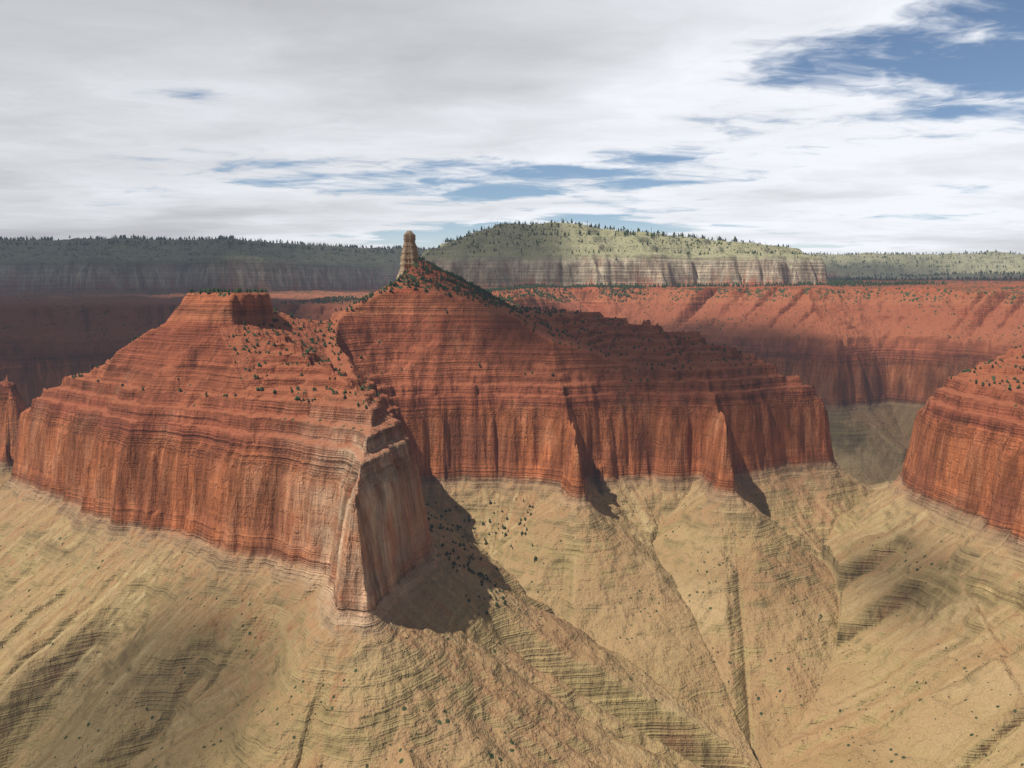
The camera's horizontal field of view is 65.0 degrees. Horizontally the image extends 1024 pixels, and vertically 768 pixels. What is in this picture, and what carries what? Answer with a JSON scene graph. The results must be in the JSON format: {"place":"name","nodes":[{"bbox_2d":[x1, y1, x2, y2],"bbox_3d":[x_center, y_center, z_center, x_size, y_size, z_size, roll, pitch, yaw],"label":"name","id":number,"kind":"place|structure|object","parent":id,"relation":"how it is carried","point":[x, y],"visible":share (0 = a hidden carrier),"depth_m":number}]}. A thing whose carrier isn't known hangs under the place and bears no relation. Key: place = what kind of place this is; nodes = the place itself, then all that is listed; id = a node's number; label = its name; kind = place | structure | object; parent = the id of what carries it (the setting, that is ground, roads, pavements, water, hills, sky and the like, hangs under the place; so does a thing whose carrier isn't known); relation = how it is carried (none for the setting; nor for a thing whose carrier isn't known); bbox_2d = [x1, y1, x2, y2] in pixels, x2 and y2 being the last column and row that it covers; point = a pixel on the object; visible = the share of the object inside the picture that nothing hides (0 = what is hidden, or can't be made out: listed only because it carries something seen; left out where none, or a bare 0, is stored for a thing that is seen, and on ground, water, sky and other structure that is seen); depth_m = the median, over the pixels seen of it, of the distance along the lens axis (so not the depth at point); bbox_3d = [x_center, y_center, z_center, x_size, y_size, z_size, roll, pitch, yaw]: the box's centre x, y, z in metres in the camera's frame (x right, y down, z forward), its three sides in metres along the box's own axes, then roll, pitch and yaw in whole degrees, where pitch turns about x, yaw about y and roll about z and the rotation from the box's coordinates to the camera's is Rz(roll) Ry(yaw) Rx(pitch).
{"place":"outdoors","nodes":[
{"label":"outdoors","id":0,"kind":"place"},
{"bbox_2d":[0,222,1023,767],"bbox_3d":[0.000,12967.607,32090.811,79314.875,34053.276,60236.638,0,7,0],"label":"terrain","id":1,"kind":"structure","parent":0,"point":[798,542],"depth_m":1184.61},
{"bbox_2d":[396,231,418,278],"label":"spire","id":2,"kind":"structure","parent":1,"relation":"on","point":[409,253],"depth_m":1660.70},
{"bbox_2d":[0,217,1023,613],"bbox_3d":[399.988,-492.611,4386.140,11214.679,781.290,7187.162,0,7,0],"label":"trees","id":3,"kind":"object","parent":1,"relation":"on","point":[848,281],"visible":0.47,"depth_m":2926.11},
{"bbox_2d":[0,0,1023,254],"label":"sky","id":4,"kind":"structure","parent":0,"point":[834,127]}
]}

